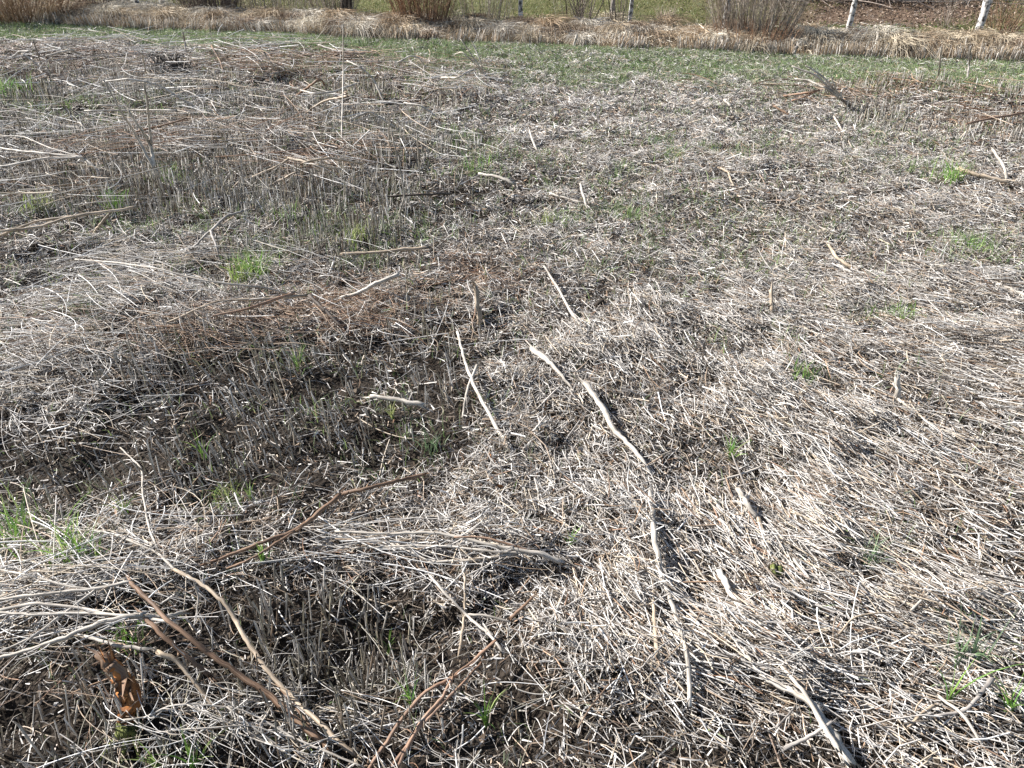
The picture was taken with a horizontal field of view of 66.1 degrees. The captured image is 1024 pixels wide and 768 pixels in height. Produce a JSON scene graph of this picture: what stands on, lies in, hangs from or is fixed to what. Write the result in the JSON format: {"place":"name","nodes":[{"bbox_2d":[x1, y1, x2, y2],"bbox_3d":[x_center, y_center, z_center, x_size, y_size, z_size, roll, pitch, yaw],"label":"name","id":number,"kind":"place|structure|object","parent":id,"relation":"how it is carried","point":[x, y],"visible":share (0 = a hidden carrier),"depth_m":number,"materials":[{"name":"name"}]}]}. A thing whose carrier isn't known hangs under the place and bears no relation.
{"place":"outdoors","nodes":[
{"label":"outdoors","id":0,"kind":"place"},
{"bbox_2d":[0,0,1023,767],"bbox_3d":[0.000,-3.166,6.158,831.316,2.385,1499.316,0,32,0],"label":"ground","id":1,"kind":"structure","parent":0,"point":[60,674],"depth_m":2.53,"materials":[{"name":"plant"}]},
{"bbox_2d":[0,73,32,96],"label":"grass tuft","id":2,"kind":"object","parent":1,"relation":"on","point":[14,85],"visible":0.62,"depth_m":7.09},
{"bbox_2d":[20,187,54,212],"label":"grass tuft","id":3,"kind":"object","parent":1,"relation":"on","point":[36,201],"visible":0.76,"depth_m":4.62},
{"bbox_2d":[0,475,90,561],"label":"grass tuft","id":4,"kind":"object","parent":1,"relation":"on","point":[13,525],"visible":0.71,"depth_m":2.26,"materials":[{"name":"plant"}]},
{"bbox_2d":[0,0,92,24],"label":"bare shrub","id":5,"kind":"object","parent":1,"relation":"on","point":[11,9],"visible":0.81,"depth_m":11.06,"materials":[{"name":"plant"}]},
{"bbox_2d":[0,135,110,188],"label":"fallen branch","id":6,"kind":"object","parent":1,"relation":"on","point":[71,156],"visible":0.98,"depth_m":4.92,"materials":[{"name":"wood"}]},
{"bbox_2d":[15,496,100,573],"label":"grass tuft","id":7,"kind":"object","parent":1,"relation":"on","point":[73,541],"visible":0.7,"depth_m":2.10,"materials":[{"name":"plant"}]},
{"bbox_2d":[0,206,140,235],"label":"stick","id":8,"kind":"object","parent":1,"relation":"on","point":[55,219],"visible":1,"depth_m":4.13,"materials":[{"name":"wood"}]},
{"bbox_2d":[0,602,217,684],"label":"dead plant","id":9,"kind":"object","parent":1,"relation":"on","point":[145,616],"visible":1,"depth_m":1.83,"materials":[{"name":"plant"}]},
{"bbox_2d":[82,635,142,760],"bbox_3d":[-0.873,0.726,1.757,0.128,0.289,0.203,-10,33,-16],"label":"root stump","id":10,"kind":"object","parent":1,"relation":"on","point":[126,685],"visible":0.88,"depth_m":1.75,"materials":[{"name":"wood"}]},
{"bbox_2d":[96,189,128,213],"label":"grass tuft","id":11,"kind":"object","parent":1,"relation":"on","point":[115,203],"visible":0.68,"depth_m":4.62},
{"bbox_2d":[82,634,154,650],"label":"dead stalk","id":12,"kind":"object","parent":1,"relation":"on","point":[135,647],"visible":0.96,"depth_m":1.83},
{"bbox_2d":[80,109,178,110],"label":"dead stalk","id":13,"kind":"object","parent":1,"relation":"on","point":[136,110],"visible":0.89,"depth_m":5.62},
{"bbox_2d":[97,63,163,191],"bbox_3d":[-2.191,-1.424,4.613,0.335,0.869,0.450,-18,36,-27],"label":"dead plant","id":14,"kind":"object","parent":1,"relation":"on","point":[151,160],"visible":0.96,"depth_m":4.62,"materials":[{"name":"plant"}]},
{"bbox_2d":[106,611,156,654],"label":"grass tuft","id":15,"kind":"object","parent":1,"relation":"on","point":[129,636],"visible":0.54,"depth_m":1.94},
{"bbox_2d":[124,741,160,767],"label":"grass tuft","id":16,"kind":"object","parent":1,"relation":"on","point":[153,761],"visible":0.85,"depth_m":1.69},
{"bbox_2d":[101,78,197,108],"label":"dead stalk","id":17,"kind":"object","parent":1,"relation":"on","point":[177,96],"visible":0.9,"depth_m":6.37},
{"bbox_2d":[0,563,333,756],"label":"dead plant","id":18,"kind":"object","parent":1,"relation":"on","point":[272,697],"visible":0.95,"depth_m":1.85,"materials":[{"name":"plant"}]},
{"bbox_2d":[137,52,200,76],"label":"dark weed clump","id":19,"kind":"object","parent":1,"relation":"on","point":[180,65],"visible":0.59,"depth_m":7.98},
{"bbox_2d":[75,259,286,293],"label":"dead stalk","id":20,"kind":"object","parent":1,"relation":"on","point":[233,284],"visible":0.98,"depth_m":3.44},
{"bbox_2d":[148,646,227,725],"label":"dead stalk","id":21,"kind":"object","parent":1,"relation":"on","point":[173,658],"visible":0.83,"depth_m":1.81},
{"bbox_2d":[155,726,226,767],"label":"grass tuft","id":22,"kind":"object","parent":1,"relation":"on","point":[188,753],"visible":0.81,"depth_m":1.70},
{"bbox_2d":[18,447,364,765],"bbox_3d":[-0.947,0.537,2.034,0.376,0.147,1.490,-25,40,-34],"label":"dead plant","id":23,"kind":"object","parent":1,"relation":"on","point":[307,711],"visible":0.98,"depth_m":1.94,"materials":[{"name":"plant"}]},
{"bbox_2d":[169,0,243,11],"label":"bare shrub","id":24,"kind":"object","parent":1,"relation":"on","point":[200,3],"visible":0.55,"depth_m":11.32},
{"bbox_2d":[185,209,246,264],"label":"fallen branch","id":25,"kind":"object","parent":1,"relation":"on","point":[215,226],"visible":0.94,"depth_m":4.03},
{"bbox_2d":[205,475,242,509],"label":"grass tuft","id":26,"kind":"object","parent":1,"relation":"on","point":[225,492],"visible":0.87,"depth_m":2.46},
{"bbox_2d":[165,294,307,322],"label":"dead stalk","id":27,"kind":"object","parent":1,"relation":"on","point":[269,298],"visible":0.94,"depth_m":3.31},
{"bbox_2d":[109,695,364,767],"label":"dead plant","id":28,"kind":"object","parent":1,"relation":"on","point":[270,744],"visible":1,"depth_m":1.71,"materials":[{"name":"plant"}]},
{"bbox_2d":[216,242,279,280],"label":"grass tuft","id":29,"kind":"object","parent":1,"relation":"on","point":[254,266],"visible":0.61,"depth_m":3.82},
{"bbox_2d":[224,254,274,283],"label":"grass tuft","id":30,"kind":"object","parent":1,"relation":"on","point":[237,276],"visible":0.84,"depth_m":3.72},
{"bbox_2d":[212,290,296,316],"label":"dead stalk","id":31,"kind":"object","parent":1,"relation":"on","point":[265,302],"visible":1,"depth_m":3.32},
{"bbox_2d":[227,0,316,10],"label":"bare shrub","id":32,"kind":"object","parent":1,"relation":"on","point":[276,2],"visible":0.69,"depth_m":11.54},
{"bbox_2d":[239,155,371,190],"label":"fallen branch","id":33,"kind":"object","parent":1,"relation":"on","point":[291,158],"visible":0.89,"depth_m":4.85,"materials":[{"name":"wood"}]},
{"bbox_2d":[196,472,428,574],"bbox_3d":[-0.557,0.370,2.294,0.730,0.058,0.122,-27,41,-36],"label":"dead plant","id":34,"kind":"object","parent":1,"relation":"on","point":[319,511],"visible":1,"depth_m":2.23,"materials":[{"name":"plant"}]},
{"bbox_2d":[304,10,328,35],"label":"tall grass tuft","id":35,"kind":"object","parent":1,"relation":"on","point":[313,25],"visible":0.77,"depth_m":10.16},
{"bbox_2d":[304,291,342,328],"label":"dead stalk","id":36,"kind":"object","parent":1,"relation":"on","point":[314,300],"visible":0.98,"depth_m":3.38,"materials":[{"name":"brown plant"}]},
{"bbox_2d":[301,82,357,94],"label":"dead stalk","id":37,"kind":"object","parent":1,"relation":"on","point":[339,89],"visible":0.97,"depth_m":6.47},
{"bbox_2d":[302,0,368,12],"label":"bare shrub","id":38,"kind":"object","parent":1,"relation":"on","point":[332,2],"visible":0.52,"depth_m":11.20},
{"bbox_2d":[341,24,343,139],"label":"standing stem","id":39,"kind":"object","parent":1,"relation":"on","point":[342,82],"visible":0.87,"depth_m":5.71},
{"bbox_2d":[339,219,379,249],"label":"grass tuft","id":40,"kind":"object","parent":1,"relation":"on","point":[355,234],"visible":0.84,"depth_m":4.21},
{"bbox_2d":[338,267,405,299],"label":"dead stalk","id":41,"kind":"object","parent":1,"relation":"on","point":[379,282],"visible":1,"depth_m":3.51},
{"bbox_2d":[348,111,399,130],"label":"dead stalk","id":42,"kind":"object","parent":1,"relation":"on","point":[374,114],"visible":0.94,"depth_m":5.67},
{"bbox_2d":[334,245,435,255],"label":"dead stalk","id":43,"kind":"object","parent":1,"relation":"on","point":[392,250],"visible":0.98,"depth_m":3.97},
{"bbox_2d":[391,133,404,218],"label":"standing stem","id":44,"kind":"object","parent":1,"relation":"on","point":[401,176],"visible":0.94,"depth_m":4.33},
{"bbox_2d":[365,394,432,411],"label":"dead stalk","id":45,"kind":"object","parent":1,"relation":"on","point":[408,402],"visible":1,"depth_m":2.82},
{"bbox_2d":[393,662,422,703],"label":"grass tuft","id":46,"kind":"object","parent":1,"relation":"on","point":[409,697],"visible":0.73,"depth_m":1.81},
{"bbox_2d":[381,8,460,24],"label":"bramble","id":47,"kind":"object","parent":1,"relation":"on","point":[432,16],"visible":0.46,"depth_m":10.35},
{"bbox_2d":[384,0,465,26],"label":"bare shrub","id":48,"kind":"object","parent":1,"relation":"on","point":[433,5],"visible":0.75,"depth_m":10.31,"materials":[{"name":"plant"}]},
{"bbox_2d":[410,421,444,454],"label":"grass tuft","id":49,"kind":"object","parent":1,"relation":"on","point":[426,448],"visible":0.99,"depth_m":2.70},
{"bbox_2d":[368,636,499,767],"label":"dead plant","id":50,"kind":"object","parent":1,"relation":"on","point":[425,718],"visible":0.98,"depth_m":1.74,"materials":[{"name":"plant"}]},
{"bbox_2d":[327,509,569,568],"bbox_3d":[-0.184,0.446,2.208,0.726,0.090,0.210,0,32,0],"label":"dead plant","id":51,"kind":"object","parent":1,"relation":"on","point":[516,549],"visible":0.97,"depth_m":2.17,"materials":[{"name":"plant"}]},
{"bbox_2d":[457,571,466,661],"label":"dead stalk","id":52,"kind":"object","parent":1,"relation":"on","point":[463,623],"visible":0.98,"depth_m":2.02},
{"bbox_2d":[455,33,482,73],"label":"dead plant","id":53,"kind":"object","parent":1,"relation":"on","point":[481,69],"visible":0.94,"depth_m":7.73,"materials":[{"name":"plant"}]},
{"bbox_2d":[428,574,510,656],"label":"dead plant","id":54,"kind":"object","parent":1,"relation":"on","point":[485,629],"visible":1,"depth_m":2.02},
{"bbox_2d":[457,149,493,180],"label":"grass tuft","id":55,"kind":"object","parent":1,"relation":"on","point":[471,167],"visible":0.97,"depth_m":5.24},
{"bbox_2d":[470,277,481,327],"bbox_3d":[-0.152,-0.337,3.445,0.045,0.269,0.115,-15,35,-22],"label":"stalk stump","id":56,"kind":"object","parent":1,"relation":"on","point":[477,302],"visible":0.89,"depth_m":3.43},
{"bbox_2d":[448,0,517,22],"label":"bare shrub","id":57,"kind":"object","parent":1,"relation":"on","point":[489,6],"visible":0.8,"depth_m":10.66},
{"bbox_2d":[455,327,512,458],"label":"dead plant","id":58,"kind":"object","parent":1,"relation":"on","point":[487,410],"visible":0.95,"depth_m":2.89,"materials":[{"name":"plant"}]},
{"bbox_2d":[465,689,505,727],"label":"grass tuft","id":59,"kind":"object","parent":1,"relation":"on","point":[485,717],"visible":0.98,"depth_m":1.79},
{"bbox_2d":[477,171,517,184],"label":"dead stalk","id":60,"kind":"object","parent":1,"relation":"on","point":[507,180],"visible":1,"depth_m":5.00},
{"bbox_2d":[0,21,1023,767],"bbox_3d":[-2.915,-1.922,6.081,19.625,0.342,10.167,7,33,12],"label":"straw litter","id":61,"kind":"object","parent":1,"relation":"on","point":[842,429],"visible":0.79,"depth_m":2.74,"materials":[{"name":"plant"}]},
{"bbox_2d":[714,563,779,667],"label":"dead stalk","id":62,"kind":"object","parent":61,"relation":"on","point":[723,578],"visible":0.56,"depth_m":2.03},
{"bbox_2d":[0,36,1023,767],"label":"stubble","id":63,"kind":"object","parent":1,"relation":"on","point":[262,192],"visible":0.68,"depth_m":3.96,"materials":[{"name":"plant"}]},
{"bbox_2d":[387,192,450,197],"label":"dead stalk","id":64,"kind":"object","parent":63,"relation":"on","point":[425,194],"visible":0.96,"depth_m":4.47,"materials":[{"name":"brown plant"}]},
{"bbox_2d":[0,20,1023,767],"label":"seedling grass","id":65,"kind":"structure","parent":1,"relation":"on","point":[24,28],"depth_m":6.66,"materials":[{"name":"plant"}]},
{"bbox_2d":[0,284,1023,767],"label":"soil crumbs","id":66,"kind":"object","parent":1,"relation":"on","point":[438,656],"visible":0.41,"depth_m":2.38,"materials":[{"name":"soil"}]},
{"bbox_2d":[0,24,1023,767],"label":"dry weed stems","id":67,"kind":"object","parent":1,"relation":"on","point":[112,562],"visible":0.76,"depth_m":3.21,"materials":[{"name":"plant"}]},
{"bbox_2d":[1,0,1023,62],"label":"rough dead grass","id":68,"kind":"structure","parent":1,"relation":"on","point":[538,30],"depth_m":9.87,"materials":[{"name":"plant"}]},
{"bbox_2d":[501,594,535,623],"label":"dead stalk","id":69,"kind":"object","parent":1,"relation":"on","point":[513,615],"visible":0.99,"depth_m":2.02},
{"bbox_2d":[70,0,1023,28],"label":"fallen leaves","id":70,"kind":"object","parent":1,"relation":"on","point":[928,2],"visible":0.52,"depth_m":11.25,"materials":[{"name":"brown plant"}]},
{"bbox_2d":[524,339,575,393],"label":"dead stalk","id":71,"kind":"object","parent":1,"relation":"on","point":[535,351],"visible":0.98,"depth_m":3.07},
{"bbox_2d":[543,265,579,326],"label":"dead stalk","id":72,"kind":"object","parent":1,"relation":"on","point":[561,294],"visible":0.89,"depth_m":3.57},
{"bbox_2d":[560,0,589,20],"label":"bare shrub","id":73,"kind":"object","parent":1,"relation":"on","point":[584,5],"visible":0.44,"depth_m":10.56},
{"bbox_2d":[134,0,1019,32],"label":"wire fence","id":74,"kind":"object","parent":1,"relation":"on","point":[985,8],"visible":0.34,"depth_m":9.79,"materials":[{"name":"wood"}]},
{"bbox_2d":[564,0,603,24],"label":"bare shrub","id":75,"kind":"object","parent":1,"relation":"on","point":[582,13],"visible":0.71,"depth_m":10.35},
{"bbox_2d":[577,375,655,479],"bbox_3d":[0.346,0.145,2.712,0.050,0.092,0.585,-11,34,-17],"label":"dead stalk","id":76,"kind":"object","parent":1,"relation":"on","point":[602,407],"visible":0.98,"depth_m":2.69,"materials":[{"name":"plant"}]},
{"bbox_2d":[602,0,636,21],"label":"bare shrub","id":77,"kind":"object","parent":1,"relation":"on","point":[619,14],"visible":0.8,"depth_m":10.27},
{"bbox_2d":[652,582,659,672],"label":"dead stalk","id":78,"kind":"object","parent":1,"relation":"on","point":[657,654],"visible":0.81,"depth_m":1.90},
{"bbox_2d":[648,486,692,716],"bbox_3d":[0.402,0.512,2.068,0.041,0.047,0.790,1,32,1],"label":"dead stalk","id":79,"kind":"object","parent":1,"relation":"on","point":[656,548],"visible":0.86,"depth_m":1.99,"materials":[{"name":"plant"}]},
{"bbox_2d":[701,0,753,30],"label":"bare shrub","id":80,"kind":"object","parent":1,"relation":"on","point":[732,19],"visible":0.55,"depth_m":9.53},
{"bbox_2d":[709,162,756,185],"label":"dead plant","id":81,"kind":"object","parent":1,"relation":"on","point":[736,172],"visible":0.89,"depth_m":5.14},
{"bbox_2d":[722,431,748,461],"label":"grass tuft","id":82,"kind":"object","parent":1,"relation":"on","point":[731,449],"visible":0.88,"depth_m":2.60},
{"bbox_2d":[715,465,763,482],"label":"dead stalk","id":83,"kind":"object","parent":1,"relation":"on","point":[736,475],"visible":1,"depth_m":2.50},
{"bbox_2d":[730,483,758,518],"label":"dead stalk","id":84,"kind":"object","parent":1,"relation":"on","point":[739,491],"visible":0.93,"depth_m":2.32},
{"bbox_2d":[697,0,824,36],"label":"bare shrub","id":85,"kind":"object","parent":1,"relation":"on","point":[774,8],"visible":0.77,"depth_m":9.46,"materials":[{"name":"plant"}]},
{"bbox_2d":[711,13,812,44],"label":"bramble","id":86,"kind":"object","parent":1,"relation":"on","point":[753,32],"visible":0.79,"depth_m":9.28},
{"bbox_2d":[680,594,861,767],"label":"dead stalk","id":87,"kind":"object","parent":1,"relation":"on","point":[794,692],"visible":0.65,"depth_m":1.76,"materials":[{"name":"plant"}]},
{"bbox_2d":[774,659,848,762],"bbox_3d":[0.654,0.708,1.730,0.015,0.025,0.288,-9,33,-13],"label":"dead stalk","id":88,"kind":"object","parent":87,"relation":"on","point":[837,747],"visible":0.98,"depth_m":1.70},
{"bbox_2d":[769,282,773,314],"bbox_3d":[1.155,-0.351,3.503,0.031,0.206,0.079,-10,33,-15],"label":"stalk stump","id":89,"kind":"object","parent":1,"relation":"on","point":[771,299],"visible":0.77,"depth_m":3.48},
{"bbox_2d":[770,562,782,579],"bbox_3d":[0.713,0.517,2.129,0.032,0.076,0.051,0,32,0],"label":"mossy wedge","id":90,"kind":"object","parent":1,"relation":"on","point":[775,566],"visible":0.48,"depth_m":2.11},
{"bbox_2d":[783,89,821,101],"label":"dead plant","id":91,"kind":"object","parent":1,"relation":"on","point":[812,92],"visible":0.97,"depth_m":6.92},
{"bbox_2d":[777,718,835,753],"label":"dead stalk","id":92,"kind":"object","parent":1,"relation":"on","point":[801,740],"visible":1,"depth_m":1.69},
{"bbox_2d":[788,354,825,384],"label":"grass tuft","id":93,"kind":"object","parent":1,"relation":"on","point":[805,370],"visible":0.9,"depth_m":3.00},
{"bbox_2d":[790,65,850,104],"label":"dead plant","id":94,"kind":"object","parent":1,"relation":"on","point":[835,92],"visible":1,"depth_m":6.72,"materials":[{"name":"plant"}]},
{"bbox_2d":[827,243,862,270],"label":"dead stalk","id":95,"kind":"object","parent":1,"relation":"on","point":[843,262],"visible":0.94,"depth_m":3.94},
{"bbox_2d":[835,612,905,636],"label":"dead stalk","id":96,"kind":"object","parent":1,"relation":"on","point":[845,626],"visible":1,"depth_m":1.95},
{"bbox_2d":[854,526,895,570],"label":"grass tuft","id":97,"kind":"object","parent":1,"relation":"on","point":[870,558],"visible":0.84,"depth_m":2.15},
{"bbox_2d":[737,0,1023,9],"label":"brush heap","id":98,"kind":"object","parent":1,"relation":"on","point":[876,3],"visible":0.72,"depth_m":11.78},
{"bbox_2d":[871,293,919,319],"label":"grass tuft","id":99,"kind":"object","parent":1,"relation":"on","point":[902,317],"visible":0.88,"depth_m":3.47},
{"bbox_2d":[894,370,901,401],"bbox_3d":[1.415,0.017,2.895,0.040,0.202,0.056,-8,33,-13],"label":"stalk stump","id":100,"kind":"object","parent":1,"relation":"on","point":[897,385],"visible":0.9,"depth_m":2.87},
{"bbox_2d":[906,702,941,729],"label":"dead stalk","id":101,"kind":"object","parent":1,"relation":"on","point":[929,708],"visible":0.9,"depth_m":1.74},
{"bbox_2d":[933,0,957,27],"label":"bare shrub","id":102,"kind":"object","parent":1,"relation":"on","point":[944,14],"visible":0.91,"depth_m":10.15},
{"bbox_2d":[931,157,974,185],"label":"grass tuft","id":103,"kind":"object","parent":1,"relation":"on","point":[952,176],"visible":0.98,"depth_m":5.02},
{"bbox_2d":[930,692,985,751],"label":"dead stalk","id":104,"kind":"object","parent":1,"relation":"on","point":[965,718],"visible":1,"depth_m":1.73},
{"bbox_2d":[934,672,1000,717],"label":"dead stalk","id":105,"kind":"object","parent":1,"relation":"on","point":[987,685],"visible":0.98,"depth_m":1.75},
{"bbox_2d":[922,595,1017,675],"bbox_3d":[1.107,0.605,1.860,0.227,0.160,0.167,0,32,0],"label":"grass tuft","id":106,"kind":"object","parent":1,"relation":"on","point":[975,648],"visible":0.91,"depth_m":1.88,"materials":[{"name":"plant"}]},
{"bbox_2d":[951,229,993,259],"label":"grass tuft","id":107,"kind":"object","parent":1,"relation":"on","point":[967,244],"visible":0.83,"depth_m":4.09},
{"bbox_2d":[935,629,1021,699],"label":"grass tuft","id":108,"kind":"object","parent":1,"relation":"on","point":[951,694],"visible":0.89,"depth_m":1.76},
{"bbox_2d":[954,162,1014,184],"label":"dead stalk","id":109,"kind":"object","parent":1,"relation":"on","point":[981,175],"visible":0.94,"depth_m":4.98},
{"bbox_2d":[966,111,1023,124],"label":"dead stalk","id":110,"kind":"object","parent":1,"relation":"on","point":[997,117],"visible":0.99,"depth_m":6.25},
{"bbox_2d":[991,147,1009,184],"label":"dead stalk","id":111,"kind":"object","parent":1,"relation":"on","point":[1002,163],"visible":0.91,"depth_m":5.07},
{"bbox_2d":[981,0,1023,34],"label":"bare shrub","id":112,"kind":"object","parent":1,"relation":"on","point":[1005,26],"visible":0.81,"depth_m":9.67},
{"bbox_2d":[988,673,1023,712],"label":"grass tuft","id":113,"kind":"object","parent":1,"relation":"on","point":[1008,702],"visible":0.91,"depth_m":1.76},
{"bbox_2d":[90,0,1023,34],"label":"pasture grass","id":114,"kind":"structure","parent":0,"point":[655,4],"depth_m":11.63,"materials":[{"name":"plant"}]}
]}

